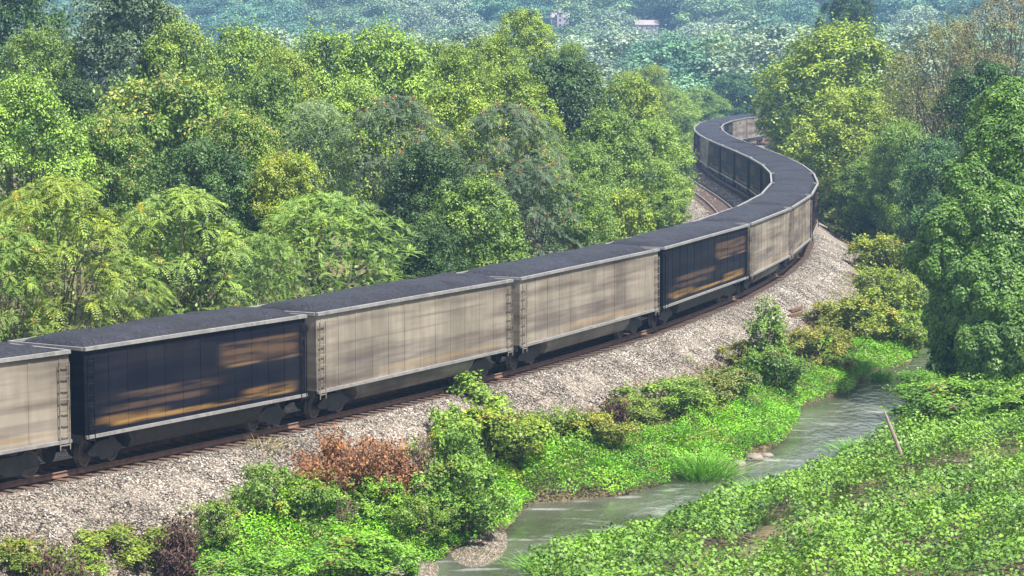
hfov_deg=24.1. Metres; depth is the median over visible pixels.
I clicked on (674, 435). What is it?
grass clump
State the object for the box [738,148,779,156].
coal load
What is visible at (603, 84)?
hill tree
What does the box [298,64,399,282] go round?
leafy tree
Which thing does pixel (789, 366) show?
leafy shrub
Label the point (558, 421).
leafy shrub
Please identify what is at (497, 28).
hill tree
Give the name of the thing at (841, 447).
grass clump
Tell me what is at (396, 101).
frond tree
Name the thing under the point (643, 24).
hill house
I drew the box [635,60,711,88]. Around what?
hill tree
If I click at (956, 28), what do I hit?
hill tree
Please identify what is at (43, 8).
hill tree
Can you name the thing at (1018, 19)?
hill tree
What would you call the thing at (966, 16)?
hill tree
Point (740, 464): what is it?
rock
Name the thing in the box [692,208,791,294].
gondola car
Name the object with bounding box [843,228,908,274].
leafy shrub
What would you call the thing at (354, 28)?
hill tree
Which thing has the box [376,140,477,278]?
leafy tree
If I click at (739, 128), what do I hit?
gondola car
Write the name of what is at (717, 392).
leafy shrub
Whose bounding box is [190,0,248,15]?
hill tree
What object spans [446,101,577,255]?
frond tree
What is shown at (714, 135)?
coal load
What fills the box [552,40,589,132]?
leafy tree
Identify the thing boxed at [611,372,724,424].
leafy shrub
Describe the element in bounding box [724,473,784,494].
grass clump
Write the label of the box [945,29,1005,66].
hill tree
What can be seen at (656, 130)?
leafy tree
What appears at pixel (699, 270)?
gondola car
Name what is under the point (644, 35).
hill tree
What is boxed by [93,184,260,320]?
frond tree
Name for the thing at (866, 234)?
bank undergrowth
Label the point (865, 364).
grass clump
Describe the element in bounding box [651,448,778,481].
grass clump
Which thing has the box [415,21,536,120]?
hill tree
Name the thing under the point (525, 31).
round tree
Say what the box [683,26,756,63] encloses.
hill tree
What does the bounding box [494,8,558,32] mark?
hill tree
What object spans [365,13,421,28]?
hill tree
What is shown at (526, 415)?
creeping weeds
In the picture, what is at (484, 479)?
leafy shrub
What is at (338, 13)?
hill tree
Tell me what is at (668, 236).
coal load
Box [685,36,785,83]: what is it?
hill tree
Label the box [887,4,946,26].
hill tree
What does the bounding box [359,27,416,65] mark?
hill tree
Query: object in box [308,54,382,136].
hill tree
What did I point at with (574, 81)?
leafy tree
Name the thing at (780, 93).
leafy tree
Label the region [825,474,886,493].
grass clump
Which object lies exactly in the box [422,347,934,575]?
creek water
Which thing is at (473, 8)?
hill tree
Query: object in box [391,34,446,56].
hill tree
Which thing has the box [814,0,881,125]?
tall tree
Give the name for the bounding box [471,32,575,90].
hill tree
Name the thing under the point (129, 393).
gondola car
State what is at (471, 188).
leafy tree
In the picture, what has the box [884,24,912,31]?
hill tree
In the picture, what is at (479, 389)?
leafy shrub
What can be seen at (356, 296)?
coal load
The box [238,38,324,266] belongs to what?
leafy tree
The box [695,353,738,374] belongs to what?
bare brush
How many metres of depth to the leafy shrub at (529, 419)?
88.43 m
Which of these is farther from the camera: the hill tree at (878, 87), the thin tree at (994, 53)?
the hill tree at (878, 87)
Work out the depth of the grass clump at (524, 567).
72.82 m
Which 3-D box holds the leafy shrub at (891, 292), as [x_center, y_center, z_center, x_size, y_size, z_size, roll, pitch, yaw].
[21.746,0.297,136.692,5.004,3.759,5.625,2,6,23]
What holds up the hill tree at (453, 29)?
on the ground at (548, 494)
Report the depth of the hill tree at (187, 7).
853.88 m
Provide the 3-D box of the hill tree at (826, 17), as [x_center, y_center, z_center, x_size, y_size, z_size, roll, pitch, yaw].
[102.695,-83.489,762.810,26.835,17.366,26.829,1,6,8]
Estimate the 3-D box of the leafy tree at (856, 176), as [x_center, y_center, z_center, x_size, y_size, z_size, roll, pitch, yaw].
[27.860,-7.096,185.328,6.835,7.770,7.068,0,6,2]
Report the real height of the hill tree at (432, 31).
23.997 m
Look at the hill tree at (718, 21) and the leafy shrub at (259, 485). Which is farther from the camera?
the hill tree at (718, 21)
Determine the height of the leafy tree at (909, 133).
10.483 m
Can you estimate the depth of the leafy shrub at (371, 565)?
70.08 m
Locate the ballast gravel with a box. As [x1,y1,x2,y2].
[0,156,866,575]
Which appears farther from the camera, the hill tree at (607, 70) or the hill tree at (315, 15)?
the hill tree at (315, 15)
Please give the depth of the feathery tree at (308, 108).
124.51 m
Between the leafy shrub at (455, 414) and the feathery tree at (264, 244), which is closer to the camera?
the leafy shrub at (455, 414)
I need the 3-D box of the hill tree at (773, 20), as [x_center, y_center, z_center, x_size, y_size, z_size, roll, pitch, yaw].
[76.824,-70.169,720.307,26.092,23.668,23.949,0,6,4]
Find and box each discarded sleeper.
[787,311,802,317]
[788,306,802,312]
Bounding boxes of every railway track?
[0,122,929,494]
[7,120,930,456]
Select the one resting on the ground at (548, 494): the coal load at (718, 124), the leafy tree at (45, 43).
the leafy tree at (45, 43)
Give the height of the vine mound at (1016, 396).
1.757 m
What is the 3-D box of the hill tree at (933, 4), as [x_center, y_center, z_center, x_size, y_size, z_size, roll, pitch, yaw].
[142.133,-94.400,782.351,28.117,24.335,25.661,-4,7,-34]
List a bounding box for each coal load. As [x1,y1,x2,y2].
[0,341,52,358]
[23,306,293,350]
[260,272,499,315]
[465,243,647,276]
[610,221,741,249]
[695,125,720,129]
[697,129,725,134]
[698,122,722,126]
[700,204,784,222]
[702,133,733,138]
[705,119,729,122]
[712,137,745,143]
[714,116,742,119]
[724,143,763,149]
[732,114,759,117]
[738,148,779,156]
[747,191,806,206]
[753,154,795,163]
[765,162,808,171]
[767,180,815,193]
[772,171,814,181]
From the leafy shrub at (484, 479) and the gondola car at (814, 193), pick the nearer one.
the leafy shrub at (484, 479)
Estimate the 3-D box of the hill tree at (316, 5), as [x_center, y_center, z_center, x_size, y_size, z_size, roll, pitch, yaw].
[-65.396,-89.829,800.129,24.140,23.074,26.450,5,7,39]
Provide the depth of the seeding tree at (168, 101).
122.36 m
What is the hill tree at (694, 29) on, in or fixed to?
on the ground at (548, 494)
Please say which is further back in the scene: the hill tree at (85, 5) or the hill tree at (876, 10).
the hill tree at (85, 5)
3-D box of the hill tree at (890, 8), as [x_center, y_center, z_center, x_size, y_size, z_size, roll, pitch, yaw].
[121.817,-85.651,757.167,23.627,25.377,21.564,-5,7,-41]
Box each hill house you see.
[550,8,569,26]
[634,20,658,35]
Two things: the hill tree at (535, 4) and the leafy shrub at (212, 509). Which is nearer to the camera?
the leafy shrub at (212, 509)
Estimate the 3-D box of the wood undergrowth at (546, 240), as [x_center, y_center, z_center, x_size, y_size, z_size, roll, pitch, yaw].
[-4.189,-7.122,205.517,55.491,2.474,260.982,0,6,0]
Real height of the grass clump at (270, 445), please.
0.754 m
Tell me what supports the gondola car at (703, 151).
on the railway track at (500, 372)
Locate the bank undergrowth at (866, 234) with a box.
[802,151,1020,271]
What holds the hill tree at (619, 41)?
on the ground at (548, 494)
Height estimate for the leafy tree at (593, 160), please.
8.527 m
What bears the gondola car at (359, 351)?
on the railway track at (500, 372)
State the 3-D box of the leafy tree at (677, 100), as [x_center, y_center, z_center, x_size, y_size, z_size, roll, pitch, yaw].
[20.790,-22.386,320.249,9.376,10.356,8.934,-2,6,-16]
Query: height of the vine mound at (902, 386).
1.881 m
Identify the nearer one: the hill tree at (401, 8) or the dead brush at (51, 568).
the dead brush at (51, 568)
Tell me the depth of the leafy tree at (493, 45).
180.31 m
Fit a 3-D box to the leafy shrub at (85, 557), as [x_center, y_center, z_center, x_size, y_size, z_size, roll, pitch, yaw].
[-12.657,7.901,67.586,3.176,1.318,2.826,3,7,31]
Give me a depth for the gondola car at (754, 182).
199.52 m
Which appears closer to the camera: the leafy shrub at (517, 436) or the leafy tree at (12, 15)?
the leafy shrub at (517, 436)
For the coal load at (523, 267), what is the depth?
101.69 m
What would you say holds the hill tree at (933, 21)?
on the ground at (548, 494)
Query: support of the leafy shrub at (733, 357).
on the ground at (548, 494)
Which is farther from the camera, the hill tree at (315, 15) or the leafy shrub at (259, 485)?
the hill tree at (315, 15)
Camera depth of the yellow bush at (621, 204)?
147.54 m
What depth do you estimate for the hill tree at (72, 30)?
425.48 m
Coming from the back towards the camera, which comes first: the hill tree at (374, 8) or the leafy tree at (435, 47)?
the hill tree at (374, 8)
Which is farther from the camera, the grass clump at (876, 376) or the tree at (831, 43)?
the tree at (831, 43)
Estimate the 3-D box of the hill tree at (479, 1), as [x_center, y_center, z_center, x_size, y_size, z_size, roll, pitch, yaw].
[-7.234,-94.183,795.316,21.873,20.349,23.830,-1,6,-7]
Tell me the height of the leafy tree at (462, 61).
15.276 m
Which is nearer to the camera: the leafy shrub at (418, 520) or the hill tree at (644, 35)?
the leafy shrub at (418, 520)
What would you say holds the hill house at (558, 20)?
on the ground at (548, 494)
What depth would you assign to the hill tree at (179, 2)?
845.53 m
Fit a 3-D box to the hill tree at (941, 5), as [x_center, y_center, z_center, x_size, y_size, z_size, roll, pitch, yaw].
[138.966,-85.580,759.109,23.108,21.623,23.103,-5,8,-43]
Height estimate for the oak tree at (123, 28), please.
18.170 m
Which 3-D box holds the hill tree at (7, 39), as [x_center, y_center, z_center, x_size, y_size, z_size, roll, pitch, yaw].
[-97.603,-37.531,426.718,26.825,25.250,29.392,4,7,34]
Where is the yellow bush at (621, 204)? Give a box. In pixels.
[589,181,664,242]
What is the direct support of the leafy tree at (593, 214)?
on the ground at (548, 494)
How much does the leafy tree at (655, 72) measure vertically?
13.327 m
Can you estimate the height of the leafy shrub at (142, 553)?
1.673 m
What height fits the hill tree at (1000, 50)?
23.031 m
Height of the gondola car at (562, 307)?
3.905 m
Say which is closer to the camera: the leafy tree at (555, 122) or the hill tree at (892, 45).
the leafy tree at (555, 122)
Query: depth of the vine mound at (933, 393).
97.58 m
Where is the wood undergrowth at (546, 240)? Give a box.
[269,196,682,301]
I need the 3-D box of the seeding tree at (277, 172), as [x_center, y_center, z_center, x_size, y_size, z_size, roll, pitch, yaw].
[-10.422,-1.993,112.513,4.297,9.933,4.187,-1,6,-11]
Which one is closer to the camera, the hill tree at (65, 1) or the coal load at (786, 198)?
the coal load at (786, 198)
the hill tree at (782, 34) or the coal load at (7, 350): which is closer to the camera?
the coal load at (7, 350)
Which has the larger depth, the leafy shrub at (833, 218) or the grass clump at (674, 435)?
the leafy shrub at (833, 218)
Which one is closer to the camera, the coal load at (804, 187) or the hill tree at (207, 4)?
the coal load at (804, 187)
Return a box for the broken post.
[884,410,910,477]
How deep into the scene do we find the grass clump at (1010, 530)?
69.61 m
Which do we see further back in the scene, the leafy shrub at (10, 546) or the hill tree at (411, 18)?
the hill tree at (411, 18)
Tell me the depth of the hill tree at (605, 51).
553.07 m
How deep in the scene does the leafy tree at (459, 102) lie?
138.78 m
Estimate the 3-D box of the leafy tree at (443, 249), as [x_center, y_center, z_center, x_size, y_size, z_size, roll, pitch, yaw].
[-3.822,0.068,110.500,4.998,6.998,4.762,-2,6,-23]
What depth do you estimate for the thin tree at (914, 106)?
209.25 m
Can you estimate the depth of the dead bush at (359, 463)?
77.80 m
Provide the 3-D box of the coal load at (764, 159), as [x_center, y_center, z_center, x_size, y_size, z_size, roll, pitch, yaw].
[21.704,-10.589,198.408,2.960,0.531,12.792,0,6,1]
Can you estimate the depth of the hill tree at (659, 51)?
422.83 m
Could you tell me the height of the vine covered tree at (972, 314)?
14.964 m
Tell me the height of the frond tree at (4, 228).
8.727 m
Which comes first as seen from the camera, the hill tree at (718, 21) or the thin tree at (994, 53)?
the thin tree at (994, 53)
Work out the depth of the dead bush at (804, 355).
115.31 m
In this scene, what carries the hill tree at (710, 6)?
on the ground at (548, 494)
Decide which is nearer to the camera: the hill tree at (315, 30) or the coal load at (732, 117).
the coal load at (732, 117)
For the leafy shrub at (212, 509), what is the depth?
71.86 m
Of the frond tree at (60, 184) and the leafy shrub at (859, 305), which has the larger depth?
the leafy shrub at (859, 305)
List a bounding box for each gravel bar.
[377,560,438,575]
[450,530,507,566]
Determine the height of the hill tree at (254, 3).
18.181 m
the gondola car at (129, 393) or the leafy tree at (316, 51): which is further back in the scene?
the leafy tree at (316, 51)
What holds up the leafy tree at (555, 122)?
on the ground at (548, 494)
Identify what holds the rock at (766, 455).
in the creek water
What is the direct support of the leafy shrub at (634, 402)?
on the ground at (548, 494)
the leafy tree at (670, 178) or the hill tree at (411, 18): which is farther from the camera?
the hill tree at (411, 18)
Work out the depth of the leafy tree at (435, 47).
173.72 m
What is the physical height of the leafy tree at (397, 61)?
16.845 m
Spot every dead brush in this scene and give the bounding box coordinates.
[21,539,100,575]
[146,507,216,575]
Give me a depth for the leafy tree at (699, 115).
328.46 m
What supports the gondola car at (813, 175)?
on the railway track at (500, 372)
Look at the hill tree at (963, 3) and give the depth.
735.95 m
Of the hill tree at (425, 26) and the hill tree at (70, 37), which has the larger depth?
the hill tree at (425, 26)
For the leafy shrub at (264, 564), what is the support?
on the ground at (548, 494)
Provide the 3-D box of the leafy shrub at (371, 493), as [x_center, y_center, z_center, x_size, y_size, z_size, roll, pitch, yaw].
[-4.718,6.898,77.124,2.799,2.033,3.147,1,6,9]
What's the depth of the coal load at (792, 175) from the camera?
169.94 m
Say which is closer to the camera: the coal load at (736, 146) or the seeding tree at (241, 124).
the seeding tree at (241, 124)
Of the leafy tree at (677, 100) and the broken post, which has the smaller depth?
the broken post
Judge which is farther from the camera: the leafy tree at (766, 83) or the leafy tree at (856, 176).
the leafy tree at (766, 83)
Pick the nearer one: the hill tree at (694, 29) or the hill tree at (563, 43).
the hill tree at (563, 43)
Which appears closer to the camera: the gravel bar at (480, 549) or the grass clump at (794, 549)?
the grass clump at (794, 549)
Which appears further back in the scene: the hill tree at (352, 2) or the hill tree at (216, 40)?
the hill tree at (352, 2)
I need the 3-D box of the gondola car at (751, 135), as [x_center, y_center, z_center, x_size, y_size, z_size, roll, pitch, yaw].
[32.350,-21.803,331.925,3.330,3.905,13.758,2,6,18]
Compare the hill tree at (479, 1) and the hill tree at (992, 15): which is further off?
the hill tree at (479, 1)
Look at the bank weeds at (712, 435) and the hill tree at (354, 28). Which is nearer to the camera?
the bank weeds at (712, 435)
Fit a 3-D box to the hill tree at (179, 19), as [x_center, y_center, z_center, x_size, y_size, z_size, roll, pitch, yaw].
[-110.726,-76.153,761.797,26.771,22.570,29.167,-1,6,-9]
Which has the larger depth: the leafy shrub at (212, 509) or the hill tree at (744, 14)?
the hill tree at (744, 14)
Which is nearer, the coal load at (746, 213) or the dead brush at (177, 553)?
the dead brush at (177, 553)
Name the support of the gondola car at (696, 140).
on the railway track at (500, 372)
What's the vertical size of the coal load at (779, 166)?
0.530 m
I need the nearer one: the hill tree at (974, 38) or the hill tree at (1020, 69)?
the hill tree at (1020, 69)
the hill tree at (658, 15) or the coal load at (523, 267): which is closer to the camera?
the coal load at (523, 267)
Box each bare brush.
[329,496,360,534]
[403,426,435,499]
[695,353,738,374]
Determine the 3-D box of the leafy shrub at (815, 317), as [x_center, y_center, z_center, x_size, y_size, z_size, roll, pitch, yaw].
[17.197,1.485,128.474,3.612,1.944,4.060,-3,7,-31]
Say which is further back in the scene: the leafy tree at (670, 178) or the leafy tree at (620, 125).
the leafy tree at (670, 178)
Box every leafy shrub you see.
[0,530,49,575]
[9,540,115,575]
[63,520,173,573]
[185,545,315,575]
[192,497,244,548]
[224,456,323,532]
[257,473,341,540]
[288,461,357,514]
[308,526,427,575]
[322,470,408,531]
[385,489,464,544]
[402,412,497,504]
[408,450,515,534]
[417,401,492,465]
[428,398,557,484]
[479,404,548,461]
[526,400,594,453]
[556,408,641,458]
[601,393,667,427]
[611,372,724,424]
[668,371,739,413]
[689,363,763,410]
[715,338,771,368]
[736,339,813,395]
[784,321,863,370]
[801,300,868,329]
[814,294,901,339]
[817,188,850,215]
[817,205,891,240]
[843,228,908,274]
[850,261,929,321]
[875,266,929,311]
[875,306,928,352]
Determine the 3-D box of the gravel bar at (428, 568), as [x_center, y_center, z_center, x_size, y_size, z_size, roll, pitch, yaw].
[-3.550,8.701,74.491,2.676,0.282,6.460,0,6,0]
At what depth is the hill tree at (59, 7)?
799.34 m
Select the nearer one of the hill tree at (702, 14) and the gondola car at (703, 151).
the gondola car at (703, 151)
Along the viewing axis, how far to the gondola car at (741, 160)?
212.13 m
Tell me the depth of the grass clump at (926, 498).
76.67 m
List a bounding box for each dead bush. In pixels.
[290,424,409,505]
[375,432,424,506]
[595,391,634,425]
[790,341,824,364]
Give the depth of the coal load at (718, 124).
291.41 m
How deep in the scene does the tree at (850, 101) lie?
203.01 m
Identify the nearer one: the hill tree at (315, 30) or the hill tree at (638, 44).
the hill tree at (638, 44)
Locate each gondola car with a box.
[0,343,71,478]
[7,313,307,467]
[249,278,513,418]
[458,248,659,369]
[605,224,749,327]
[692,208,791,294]
[694,131,728,169]
[699,135,737,176]
[701,120,732,135]
[708,139,750,183]
[720,144,767,190]
[732,118,746,139]
[734,150,785,197]
[736,194,811,271]
[743,116,767,142]
[748,157,800,196]
[761,164,813,192]
[761,183,818,249]
[769,173,818,222]
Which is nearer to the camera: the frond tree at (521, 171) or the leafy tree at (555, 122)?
the frond tree at (521, 171)
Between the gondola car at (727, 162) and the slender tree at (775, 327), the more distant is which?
the gondola car at (727, 162)
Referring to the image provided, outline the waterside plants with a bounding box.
[159,290,927,575]
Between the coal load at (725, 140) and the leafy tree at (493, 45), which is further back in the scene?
the coal load at (725, 140)
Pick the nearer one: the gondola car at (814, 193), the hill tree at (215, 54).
the gondola car at (814, 193)
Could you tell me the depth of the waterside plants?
90.04 m
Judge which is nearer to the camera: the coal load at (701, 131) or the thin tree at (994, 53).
the thin tree at (994, 53)
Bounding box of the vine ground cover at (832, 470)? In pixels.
[525,362,1023,575]
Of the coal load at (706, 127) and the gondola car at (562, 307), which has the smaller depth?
the gondola car at (562, 307)
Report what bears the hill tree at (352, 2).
on the ground at (548, 494)
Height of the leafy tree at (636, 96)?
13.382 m
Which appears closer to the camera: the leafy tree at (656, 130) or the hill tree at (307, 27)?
the leafy tree at (656, 130)
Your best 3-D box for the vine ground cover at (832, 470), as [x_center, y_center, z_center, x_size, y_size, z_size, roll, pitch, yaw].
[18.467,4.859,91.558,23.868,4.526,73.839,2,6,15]
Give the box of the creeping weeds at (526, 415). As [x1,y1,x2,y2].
[2,215,909,574]
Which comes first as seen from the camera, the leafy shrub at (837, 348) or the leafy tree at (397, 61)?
the leafy shrub at (837, 348)
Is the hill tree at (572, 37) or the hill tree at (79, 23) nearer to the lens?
the hill tree at (572, 37)
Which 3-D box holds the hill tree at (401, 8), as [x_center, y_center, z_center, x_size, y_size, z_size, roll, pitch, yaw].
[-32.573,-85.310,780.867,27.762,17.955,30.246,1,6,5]
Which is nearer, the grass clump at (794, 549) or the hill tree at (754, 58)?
the grass clump at (794, 549)
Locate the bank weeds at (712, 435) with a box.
[28,215,969,575]
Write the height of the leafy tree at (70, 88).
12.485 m
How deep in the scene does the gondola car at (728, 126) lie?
307.43 m
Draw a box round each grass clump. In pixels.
[234,436,295,455]
[493,547,568,575]
[630,419,721,442]
[637,530,706,552]
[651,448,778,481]
[712,499,793,525]
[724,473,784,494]
[749,533,832,560]
[807,435,884,453]
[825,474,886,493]
[827,536,915,551]
[840,353,896,374]
[856,365,903,382]
[895,486,954,511]
[954,510,1022,537]
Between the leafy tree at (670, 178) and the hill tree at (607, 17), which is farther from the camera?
the hill tree at (607, 17)
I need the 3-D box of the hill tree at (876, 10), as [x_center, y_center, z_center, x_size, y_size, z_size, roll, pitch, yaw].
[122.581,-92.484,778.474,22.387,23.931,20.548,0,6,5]
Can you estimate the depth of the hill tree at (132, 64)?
424.54 m
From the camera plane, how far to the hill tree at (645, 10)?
834.03 m
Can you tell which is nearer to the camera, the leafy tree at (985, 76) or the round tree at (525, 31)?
the leafy tree at (985, 76)
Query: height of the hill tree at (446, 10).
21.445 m
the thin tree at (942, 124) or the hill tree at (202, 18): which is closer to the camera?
the thin tree at (942, 124)
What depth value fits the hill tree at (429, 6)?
793.82 m
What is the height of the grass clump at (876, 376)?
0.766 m
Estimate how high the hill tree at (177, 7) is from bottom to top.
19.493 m
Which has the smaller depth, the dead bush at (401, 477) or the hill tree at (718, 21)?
the dead bush at (401, 477)
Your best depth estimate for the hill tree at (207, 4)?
817.42 m
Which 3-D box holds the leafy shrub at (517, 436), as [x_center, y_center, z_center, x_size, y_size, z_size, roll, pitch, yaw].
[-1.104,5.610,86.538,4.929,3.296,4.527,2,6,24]
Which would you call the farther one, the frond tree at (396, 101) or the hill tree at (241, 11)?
the hill tree at (241, 11)
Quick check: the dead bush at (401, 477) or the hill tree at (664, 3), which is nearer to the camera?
the dead bush at (401, 477)
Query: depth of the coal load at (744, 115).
328.05 m
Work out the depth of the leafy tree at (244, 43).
154.34 m
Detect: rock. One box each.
[732,460,745,465]
[743,453,762,460]
[761,453,773,457]
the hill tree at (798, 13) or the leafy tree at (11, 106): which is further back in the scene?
the hill tree at (798, 13)
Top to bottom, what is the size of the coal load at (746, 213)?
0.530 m
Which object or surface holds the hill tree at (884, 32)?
on the ground at (548, 494)
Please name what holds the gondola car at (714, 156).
on the railway track at (500, 372)
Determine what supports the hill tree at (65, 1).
on the ground at (548, 494)
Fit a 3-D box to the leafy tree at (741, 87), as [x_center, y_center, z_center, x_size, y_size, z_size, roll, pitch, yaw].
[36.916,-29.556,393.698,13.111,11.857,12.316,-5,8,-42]
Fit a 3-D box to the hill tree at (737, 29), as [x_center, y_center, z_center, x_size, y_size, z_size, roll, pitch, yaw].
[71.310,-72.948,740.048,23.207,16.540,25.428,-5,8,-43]
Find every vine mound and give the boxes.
[879,372,1019,427]
[882,367,969,409]
[947,386,1023,432]
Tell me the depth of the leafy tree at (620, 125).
166.76 m
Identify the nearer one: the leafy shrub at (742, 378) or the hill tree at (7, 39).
the leafy shrub at (742, 378)
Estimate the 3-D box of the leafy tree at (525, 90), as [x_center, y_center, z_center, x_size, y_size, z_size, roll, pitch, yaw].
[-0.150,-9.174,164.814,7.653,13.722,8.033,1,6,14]
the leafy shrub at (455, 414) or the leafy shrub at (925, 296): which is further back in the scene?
the leafy shrub at (925, 296)
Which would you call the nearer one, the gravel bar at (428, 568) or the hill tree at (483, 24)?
the gravel bar at (428, 568)
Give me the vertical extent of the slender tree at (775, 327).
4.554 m
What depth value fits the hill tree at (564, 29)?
549.83 m
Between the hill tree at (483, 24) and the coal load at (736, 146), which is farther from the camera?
the hill tree at (483, 24)
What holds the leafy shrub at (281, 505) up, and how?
on the ground at (548, 494)
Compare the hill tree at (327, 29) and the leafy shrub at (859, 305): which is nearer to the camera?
the leafy shrub at (859, 305)
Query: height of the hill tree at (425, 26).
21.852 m
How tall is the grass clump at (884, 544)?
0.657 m
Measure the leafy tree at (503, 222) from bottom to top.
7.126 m
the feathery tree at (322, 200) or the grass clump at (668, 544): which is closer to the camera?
the grass clump at (668, 544)
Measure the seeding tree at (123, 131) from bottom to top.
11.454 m
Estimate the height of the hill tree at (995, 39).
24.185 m
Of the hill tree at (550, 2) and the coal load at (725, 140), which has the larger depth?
the hill tree at (550, 2)
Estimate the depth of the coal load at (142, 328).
77.57 m
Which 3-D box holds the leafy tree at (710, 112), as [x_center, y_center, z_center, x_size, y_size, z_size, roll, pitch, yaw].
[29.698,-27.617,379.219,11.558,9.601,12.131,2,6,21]
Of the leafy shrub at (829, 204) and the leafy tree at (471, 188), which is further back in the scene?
the leafy shrub at (829, 204)
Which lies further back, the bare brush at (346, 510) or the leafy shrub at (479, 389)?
the leafy shrub at (479, 389)
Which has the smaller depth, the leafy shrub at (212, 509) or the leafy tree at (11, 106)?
the leafy shrub at (212, 509)
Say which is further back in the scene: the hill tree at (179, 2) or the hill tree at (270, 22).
the hill tree at (179, 2)
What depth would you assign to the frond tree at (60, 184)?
85.65 m
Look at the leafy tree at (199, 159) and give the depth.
111.42 m
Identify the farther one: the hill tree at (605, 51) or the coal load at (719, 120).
the hill tree at (605, 51)
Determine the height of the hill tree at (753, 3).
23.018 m
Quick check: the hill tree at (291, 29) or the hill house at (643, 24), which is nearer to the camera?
the hill tree at (291, 29)
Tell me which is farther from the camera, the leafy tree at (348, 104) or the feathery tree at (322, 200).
the leafy tree at (348, 104)
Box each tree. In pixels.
[0,0,72,222]
[0,17,88,259]
[0,23,35,78]
[0,56,108,336]
[0,172,145,338]
[0,222,71,341]
[2,14,113,88]
[18,0,85,17]
[21,22,134,81]
[25,1,52,15]
[34,78,115,296]
[36,4,90,27]
[40,0,215,262]
[51,17,83,33]
[56,102,157,321]
[66,248,180,328]
[71,0,103,18]
[73,49,256,311]
[80,4,129,22]
[84,40,212,94]
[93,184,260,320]
[124,6,227,185]
[130,0,189,12]
[131,3,205,36]
[138,126,272,310]
[141,0,189,21]
[142,13,194,33]
[166,0,212,17]
[180,0,240,34]
[183,42,241,76]
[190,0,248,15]
[190,95,282,306]
[192,12,257,42]
[192,13,220,36]
[194,11,294,240]
[206,35,228,44]
[210,3,272,34]
[211,231,311,307]
[217,53,327,281]
[222,27,331,107]
[230,0,305,23]
[237,188,424,304]
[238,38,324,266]
[242,6,302,35]
[244,0,296,22]
[246,142,329,299]
[254,0,313,31]
[257,22,306,39]
[276,99,358,293]
[284,16,378,253]
[287,0,358,26]
[293,0,364,16]
[293,6,354,36]
[296,26,335,41]
[297,26,354,55]
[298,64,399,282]
[304,7,367,31]
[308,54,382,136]
[316,4,370,40]
[319,7,449,256]
[326,93,467,283]
[334,24,387,44]
[340,0,402,21]
[351,0,408,29]
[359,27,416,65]
[362,19,404,33]
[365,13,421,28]
[369,0,446,29]
[371,28,465,137]
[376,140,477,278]
[380,213,475,282]
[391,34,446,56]
[392,6,446,35]
[394,68,510,239]
[404,0,466,23]
[406,24,441,37]
[409,174,526,274]
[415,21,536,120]
[417,31,497,177]
[418,0,484,29]
[420,27,453,43]
[428,0,493,28]
[439,25,467,37]
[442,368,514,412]
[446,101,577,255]
[462,55,563,217]
[464,19,510,33]
[465,0,520,23]
[466,26,531,173]
[470,0,553,25]
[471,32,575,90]
[471,213,537,263]
[481,23,515,36]
[490,157,586,257]
[492,7,557,103]
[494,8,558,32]
[504,55,631,208]
[509,108,574,242]
[522,0,558,14]
[533,30,595,69]
[533,170,624,254]
[534,0,585,22]
[534,72,627,138]
[548,0,633,37]
[548,25,589,48]
[550,134,623,247]
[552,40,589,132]
[553,98,662,234]
[557,34,607,59]
[559,24,600,41]
[561,55,639,128]
[569,25,688,71]
[575,7,639,33]
[588,43,623,58]
[592,0,644,26]
[600,60,678,200]
[603,34,714,140]
[605,30,727,139]
[612,110,702,227]
[620,25,675,41]
[629,154,696,232]
[630,0,686,21]
[630,0,690,14]
[630,62,672,120]
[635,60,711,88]
[641,0,713,29]
[645,81,699,150]
[658,21,732,41]
[667,85,703,146]
[672,83,731,137]
[673,30,753,112]
[676,0,743,30]
[682,0,744,27]
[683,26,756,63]
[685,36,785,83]
[686,16,738,38]
[692,15,821,121]
[707,72,776,116]
[721,0,813,30]
[726,0,798,20]
[728,25,772,37]
[736,6,920,190]
[740,60,789,137]
[742,295,792,375]
[743,15,794,66]
[761,0,826,38]
[768,47,828,130]
[783,77,908,220]
[789,0,857,25]
[795,64,906,124]
[805,0,867,29]
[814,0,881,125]
[827,149,913,243]
[855,71,938,175]
[855,114,937,235]
[862,25,969,118]
[863,0,933,28]
[864,8,1009,203]
[867,17,980,129]
[868,0,923,28]
[868,22,905,67]
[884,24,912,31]
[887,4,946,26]
[890,125,970,266]
[902,75,1023,387]
[916,20,952,27]
[917,0,974,21]
[919,0,963,19]
[930,59,1023,241]
[936,0,1004,24]
[937,0,1023,164]
[939,14,984,25]
[940,22,986,38]
[945,21,1023,90]
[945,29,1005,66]
[960,32,1023,64]
[962,8,1020,33]
[983,0,1020,31]
[988,12,1023,29]
[1011,67,1023,76]
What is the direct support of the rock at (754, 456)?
on the ground at (548, 494)
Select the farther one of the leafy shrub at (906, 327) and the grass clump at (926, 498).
the leafy shrub at (906, 327)
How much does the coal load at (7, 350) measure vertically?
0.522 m
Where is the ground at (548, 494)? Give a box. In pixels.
[0,0,1023,575]
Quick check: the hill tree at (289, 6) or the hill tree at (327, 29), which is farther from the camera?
the hill tree at (289, 6)

